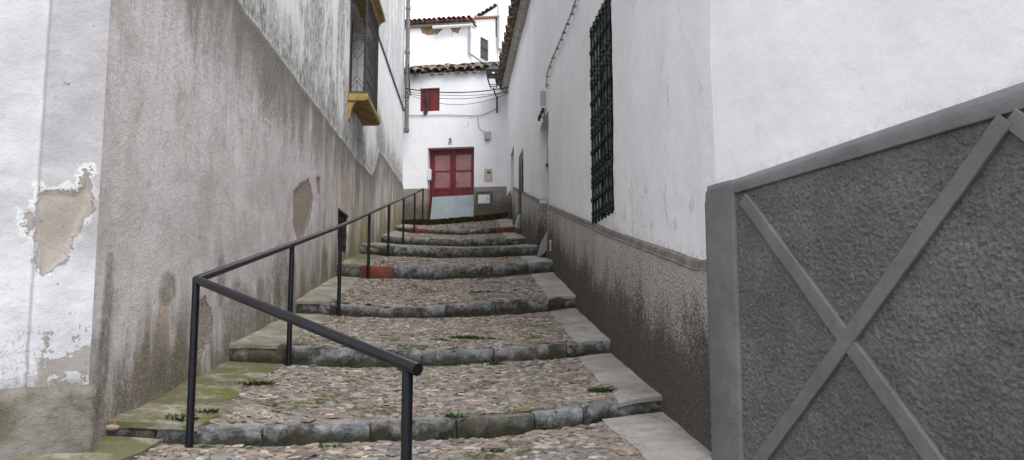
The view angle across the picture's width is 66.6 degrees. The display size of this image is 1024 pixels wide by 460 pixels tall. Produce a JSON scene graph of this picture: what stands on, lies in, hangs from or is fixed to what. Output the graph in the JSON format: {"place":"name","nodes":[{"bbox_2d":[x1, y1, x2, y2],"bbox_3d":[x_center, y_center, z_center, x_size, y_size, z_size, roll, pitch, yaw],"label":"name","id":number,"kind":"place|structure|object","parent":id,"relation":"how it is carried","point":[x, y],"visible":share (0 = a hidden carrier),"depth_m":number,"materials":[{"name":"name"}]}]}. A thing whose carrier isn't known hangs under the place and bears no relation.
{"place":"outdoors","nodes":[
{"label":"outdoors","id":0,"kind":"place"},
{"bbox_2d":[134,422,643,459],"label":"path","id":1,"kind":"structure","parent":0,"point":[224,455],"depth_m":4.58,"materials":[{"name":"grey stone"}]},
{"bbox_2d":[16,436,162,459],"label":"cement slab","id":2,"kind":"structure","parent":1,"relation":"on","point":[115,448],"depth_m":4.11,"materials":[{"name":"grey concrete"}]},
{"bbox_2d":[105,424,119,431],"bbox_3d":[-2.231,1.096,4.328,0.105,0.044,0.060,0,-6,0],"label":"round pebble","id":3,"kind":"object","parent":2,"relation":"on","point":[110,427],"visible":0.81,"depth_m":4.31,"materials":[{"name":"beige stone"}]},
{"bbox_2d":[243,436,261,445],"bbox_3d":[-1.502,1.224,4.554,0.150,0.069,0.143,3,-7,-27],"label":"weed tuft","id":4,"kind":"object","parent":1,"relation":"on","point":[245,443],"visible":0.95,"depth_m":4.52,"materials":[{"name":"green plant"}]},
{"bbox_2d":[185,188,423,459],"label":"handrail","id":5,"kind":"object","parent":1,"relation":"on","point":[409,368],"visible":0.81,"depth_m":4.37,"materials":[{"name":"black paint"}]},
{"bbox_2d":[315,442,342,447],"bbox_3d":[-1.090,1.278,4.644,0.202,0.022,0.145,0,-6,0],"label":"weed tuft","id":6,"kind":"object","parent":1,"relation":"on","point":[321,445],"visible":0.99,"depth_m":4.61,"materials":[{"name":"green plant"}]},
{"bbox_2d":[480,447,503,452],"bbox_3d":[-0.112,1.326,4.714,0.160,0.023,0.128,-5,-8,38],"label":"weed tuft","id":7,"kind":"object","parent":1,"relation":"on","point":[489,448],"visible":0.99,"depth_m":4.71,"materials":[{"name":"green plant"}]},
{"bbox_2d":[602,412,712,459],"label":"cement slab","id":8,"kind":"structure","parent":1,"relation":"on","point":[657,436],"depth_m":4.80,"materials":[{"name":"grey concrete"}]},
{"bbox_2d":[473,3,496,16],"bbox_3d":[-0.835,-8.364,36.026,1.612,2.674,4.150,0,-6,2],"label":"gabled house","id":9,"kind":"structure","parent":0,"point":[491,10],"depth_m":34.22,"materials":[{"name":"tile"}]},
{"bbox_2d":[405,0,711,79],"label":"sky","id":10,"kind":"structure","parent":0,"point":[421,9],"materials":[{"name":"white"}]},
{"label":"ground","id":11,"kind":"structure","parent":0,"visible":0},
{"bbox_2d":[0,0,110,459],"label":"corner house","id":12,"kind":"structure","parent":11,"relation":"on","point":[53,62],"depth_m":4.05,"materials":[{"name":"white paint"}]},
{"bbox_2d":[89,0,410,442],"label":"old house","id":13,"kind":"structure","parent":11,"relation":"on","point":[235,130],"depth_m":6.35,"materials":[{"name":"grey concrete"}]},
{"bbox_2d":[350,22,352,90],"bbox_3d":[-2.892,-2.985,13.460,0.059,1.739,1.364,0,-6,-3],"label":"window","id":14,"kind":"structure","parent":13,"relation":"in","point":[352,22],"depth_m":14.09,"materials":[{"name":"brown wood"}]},
{"bbox_2d":[408,63,410,95],"bbox_3d":[-3.077,-5.126,23.328,0.092,3.015,2.762,1,-6,-9],"label":"drop cable","id":15,"kind":"object","parent":13,"relation":"attached to","point":[409,79],"visible":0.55,"depth_m":21.87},
{"bbox_2d":[106,353,661,446],"bbox_3d":[-0.659,1.305,5.814,4.002,0.636,2.170,2,-6,-14],"label":"stone step","id":16,"kind":"object","parent":11,"relation":"on","point":[299,405],"visible":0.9,"depth_m":5.33,"materials":[{"name":"grey stone"}]},
{"bbox_2d":[163,412,199,421],"bbox_3d":[-1.927,1.088,4.539,0.220,0.050,0.166,0,-6,0],"label":"weed tuft","id":17,"kind":"object","parent":16,"relation":"on","point":[182,415],"visible":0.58,"depth_m":4.51,"materials":[{"name":"green plant"}]},
{"bbox_2d":[195,407,218,413],"bbox_3d":[-1.895,1.102,4.766,0.211,0.039,0.158,0,-6,0],"label":"weed tuft","id":18,"kind":"object","parent":16,"relation":"on","point":[211,410],"visible":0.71,"depth_m":4.74,"materials":[{"name":"green plant"}]},
{"bbox_2d":[236,379,276,385],"bbox_3d":[-1.876,1.103,5.653,0.333,0.042,0.240,0,-6,0],"label":"weed tuft","id":19,"kind":"object","parent":16,"relation":"on","point":[261,382],"visible":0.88,"depth_m":5.61,"materials":[{"name":"green plant"}]},
{"bbox_2d":[445,411,468,417],"bbox_3d":[-0.360,1.180,4.985,0.170,0.039,0.140,0,-6,0],"label":"weed tuft","id":20,"kind":"object","parent":16,"relation":"on","point":[451,415],"visible":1,"depth_m":4.97,"materials":[{"name":"green plant"}]},
{"bbox_2d":[486,362,505,364],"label":"weed tuft","id":21,"kind":"object","parent":16,"relation":"on","point":[495,363],"visible":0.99,"depth_m":6.87,"materials":[{"name":"green plant"}]},
{"bbox_2d":[586,386,617,392],"bbox_3d":[0.673,1.168,5.729,0.273,0.047,0.188,0,-6,0],"label":"weed tuft","id":22,"kind":"object","parent":16,"relation":"on","point":[603,389],"visible":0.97,"depth_m":5.69,"materials":[{"name":"green plant"}]},
{"bbox_2d":[229,308,610,367],"bbox_3d":[-0.789,1.144,7.915,3.717,0.734,2.494,1,-6,-9],"label":"stone step","id":23,"kind":"object","parent":11,"relation":"on","point":[564,333],"visible":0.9,"depth_m":7.24,"materials":[{"name":"grey stone"}]},
{"bbox_2d":[447,335,480,338],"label":"weed tuft","id":24,"kind":"object","parent":23,"relation":"on","point":[465,337],"visible":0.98,"depth_m":7.53,"materials":[{"name":"green plant"}]},
{"bbox_2d":[296,272,575,317],"bbox_3d":[-0.905,0.908,10.190,3.526,0.868,2.756,0,-6,0],"label":"stone step","id":25,"kind":"object","parent":11,"relation":"on","point":[447,298],"visible":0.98,"depth_m":9.46,"materials":[{"name":"grey stone"}]},
{"bbox_2d":[404,15,482,66],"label":"house","id":26,"kind":"structure","parent":11,"relation":"on","point":[443,40],"depth_m":28.04,"materials":[{"name":"terracotta tile"},{"name":"white plaster"}]},
{"bbox_2d":[337,254,552,279],"bbox_3d":[-1.042,0.676,12.653,3.480,0.772,2.546,0,-6,0],"label":"stone step","id":27,"kind":"object","parent":11,"relation":"on","point":[395,267],"visible":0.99,"depth_m":11.49,"materials":[{"name":"grey stone"}]},
{"bbox_2d":[537,232,546,255],"bbox_3d":[0.502,0.201,12.669,0.110,0.430,1.159,1,-6,-7],"label":"metal sheet","id":28,"kind":"object","parent":27,"relation":"on","point":[542,248],"visible":0.77,"depth_m":12.53,"materials":[{"name":"metal"}]},
{"bbox_2d":[360,242,537,257],"bbox_3d":[-1.189,0.483,15.261,3.476,0.767,3.485,0,-6,0],"label":"stone step","id":29,"kind":"object","parent":11,"relation":"on","point":[403,250],"visible":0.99,"depth_m":13.69,"materials":[{"name":"grey stone"}]},
{"bbox_2d":[381,230,524,246],"bbox_3d":[-1.346,0.264,17.945,3.437,0.934,3.992,0,-6,0],"label":"stone step","id":30,"kind":"object","parent":11,"relation":"on","point":[500,239],"visible":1,"depth_m":16.60,"materials":[{"name":"grey stone"}]},
{"bbox_2d":[515,213,520,228],"bbox_3d":[0.152,-0.209,17.321,0.144,0.353,0.144,9,-6,1],"label":"plastic container","id":31,"kind":"object","parent":30,"relation":"on","point":[518,223],"visible":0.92,"depth_m":17.27,"materials":[{"name":"clear plastic"}]},
{"bbox_2d":[395,218,513,234],"bbox_3d":[-1.496,0.021,20.107,3.880,0.814,2.043,-1,-6,14],"label":"stone step","id":32,"kind":"object","parent":11,"relation":"on","point":[492,226],"visible":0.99,"depth_m":19.54,"materials":[{"name":"grey stone"}]},
{"bbox_2d":[403,61,506,219],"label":"house with red door","id":33,"kind":"structure","parent":11,"relation":"on","point":[460,154],"depth_m":22.33,"materials":[{"name":"paint"}]},
{"bbox_2d":[423,90,429,114],"bbox_3d":[-2.468,-3.667,22.481,0.203,0.753,0.107,-1,-6,9],"label":"cable bundle","id":34,"kind":"object","parent":33,"relation":"hanging from","point":[427,102],"visible":0.93,"depth_m":22.47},
{"bbox_2d":[427,169,431,180],"bbox_3d":[-2.343,-1.573,22.279,0.130,0.324,0.120,-1,-6,9],"label":"letter box","id":35,"kind":"object","parent":33,"relation":"attached to","point":[429,174],"visible":1,"depth_m":22.23,"materials":[{"name":"white plastic"}]},
{"bbox_2d":[431,152,452,205],"bbox_3d":[-2.008,-1.220,22.392,0.618,2.059,0.101,-1,-6,9],"label":"door leaf","id":36,"kind":"structure","parent":33,"relation":"in","point":[442,162],"depth_m":22.46,"materials":[{"name":"red paint"}]},
{"bbox_2d":[409,109,494,115],"bbox_3d":[-1.767,-3.334,22.322,2.689,0.205,0.023,-1,-6,9],"label":"wall cable","id":37,"kind":"object","parent":33,"relation":"attached to","point":[447,114],"depth_m":22.26,"materials":[{"name":"grey rubber"}]},
{"bbox_2d":[453,151,473,195],"bbox_3d":[-1.394,-1.230,22.297,0.618,2.059,0.101,-1,-6,9],"label":"door leaf","id":38,"kind":"structure","parent":33,"relation":"in","point":[463,162],"depth_m":22.36,"materials":[{"name":"red paint"}]},
{"bbox_2d":[475,191,492,207],"bbox_3d":[-0.788,-0.848,21.892,0.498,0.484,0.032,-1,-6,9],"label":"water meter hatch","id":39,"kind":"object","parent":33,"relation":"attached to","point":[483,199],"visible":1,"depth_m":21.89,"materials":[{"name":"white plastic"}]},
{"bbox_2d":[484,131,490,141],"bbox_3d":[-0.695,-2.644,22.047,0.170,0.282,0.098,-1,-6,9],"label":"junction box","id":40,"kind":"object","parent":33,"relation":"attached to","point":[487,135],"visible":1,"depth_m":22.01,"materials":[{"name":"grey plastic"}]},
{"bbox_2d":[485,170,491,181],"bbox_3d":[-0.655,-1.530,22.013,0.179,0.326,0.087,-1,-6,9],"label":"electricity meter","id":41,"kind":"object","parent":33,"relation":"attached to","point":[488,175],"visible":1,"depth_m":21.98,"materials":[{"name":"beige plastic"}]},
{"bbox_2d":[404,212,507,224],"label":"stone kerb","id":42,"kind":"structure","parent":11,"relation":"on","point":[478,218],"depth_m":21.09,"materials":[{"name":"grey stone"}]},
{"bbox_2d":[430,195,473,218],"bbox_3d":[-1.685,-0.634,22.122,1.249,0.742,0.228,-1,-6,9],"label":"flood board","id":43,"kind":"object","parent":42,"relation":"on","point":[447,207],"visible":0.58,"depth_m":22.12,"materials":[{"name":"grey metal"}]},
{"bbox_2d":[467,15,499,63],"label":"house","id":44,"kind":"structure","parent":11,"relation":"on","point":[487,49],"depth_m":29.31,"materials":[{"name":"white paint"}]},
{"bbox_2d":[480,38,484,57],"bbox_3d":[-1.073,-6.756,29.155,0.062,0.749,0.457,-4,-7,30],"label":"window","id":45,"kind":"structure","parent":44,"relation":"in","point":[480,38],"depth_m":29.11,"materials":[{"name":"grey glass"}]},
{"bbox_2d":[495,0,510,60],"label":"white tower house","id":46,"kind":"structure","parent":11,"relation":"on","point":[502,12],"depth_m":30.01,"materials":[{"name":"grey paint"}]},
{"bbox_2d":[495,0,1023,459],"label":"whitewashed house","id":47,"kind":"structure","parent":11,"relation":"on","point":[792,230],"depth_m":3.84,"materials":[{"name":"paint"}]},
{"bbox_2d":[405,91,506,95],"bbox_3d":[-1.538,-3.799,21.578,2.917,0.184,0.014,-1,-6,6],"label":"overhead cable","id":48,"kind":"object","parent":47,"relation":"attached to","point":[454,95],"visible":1,"depth_m":21.56,"materials":[{"name":"black rubber"}]},
{"bbox_2d":[404,92,508,104],"bbox_3d":[-1.541,-3.661,21.538,2.990,0.426,0.014,-1,-6,9],"label":"overhead cable","id":49,"kind":"object","parent":47,"relation":"attached to","point":[458,104],"visible":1,"depth_m":21.50,"materials":[{"name":"black rubber"}]},
{"bbox_2d":[405,87,508,92],"bbox_3d":[-1.538,-3.883,21.587,2.920,0.188,0.030,-1,-6,6],"label":"overhead cable","id":50,"kind":"object","parent":47,"relation":"attached to","point":[457,92],"visible":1,"depth_m":21.56,"materials":[{"name":"black rubber"}]},
{"bbox_2d":[405,91,508,98],"bbox_3d":[-1.526,-3.734,21.520,2.952,0.257,0.016,-1,-6,8],"label":"overhead cable","id":51,"kind":"object","parent":47,"relation":"attached to","point":[460,98],"visible":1,"depth_m":21.48,"materials":[{"name":"black rubber"}]},
{"bbox_2d":[485,61,498,112],"bbox_3d":[-0.515,-4.004,21.753,0.430,1.336,0.735,0,-6,0],"label":"street lamp","id":52,"kind":"object","parent":47,"relation":"attached to","point":[491,71],"visible":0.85,"depth_m":21.51,"materials":[{"name":"black metal"}]},
{"bbox_2d":[519,149,523,234],"bbox_3d":[0.219,0.248,17.230,0.065,3.980,1.108,0,-6,-4],"label":"door","id":53,"kind":"structure","parent":47,"relation":"in","point":[521,179],"depth_m":17.29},
{"bbox_2d":[538,91,545,120],"bbox_3d":[0.508,-2.007,13.036,0.140,0.473,0.691,0,-6,-4],"label":"cable box","id":54,"kind":"object","parent":47,"relation":"attached to","point":[542,101],"visible":0.95,"depth_m":12.74,"materials":[{"name":"grey plastic"}]},
{"bbox_2d":[545,147,547,165],"bbox_3d":[0.757,-1.287,13.634,0.340,0.340,0.135,0,-6,-4],"label":"meter cabinet","id":55,"kind":"object","parent":47,"relation":"attached to","point":[546,156],"visible":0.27,"depth_m":13.62,"materials":[{"name":"grey metal"}]},
{"bbox_2d":[545,0,576,88],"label":"twisted cable","id":56,"kind":"object","parent":47,"relation":"attached to","point":[561,39],"visible":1,"depth_m":10.88,"materials":[{"name":"grey rubber"}]},
{"bbox_2d":[598,7,613,217],"bbox_3d":[1.024,-1.203,7.987,0.050,2.170,1.082,0,-6,-4],"label":"window frame","id":57,"kind":"structure","parent":47,"relation":"in","point":[610,7],"depth_m":8.07,"materials":[{"name":"black metal"}]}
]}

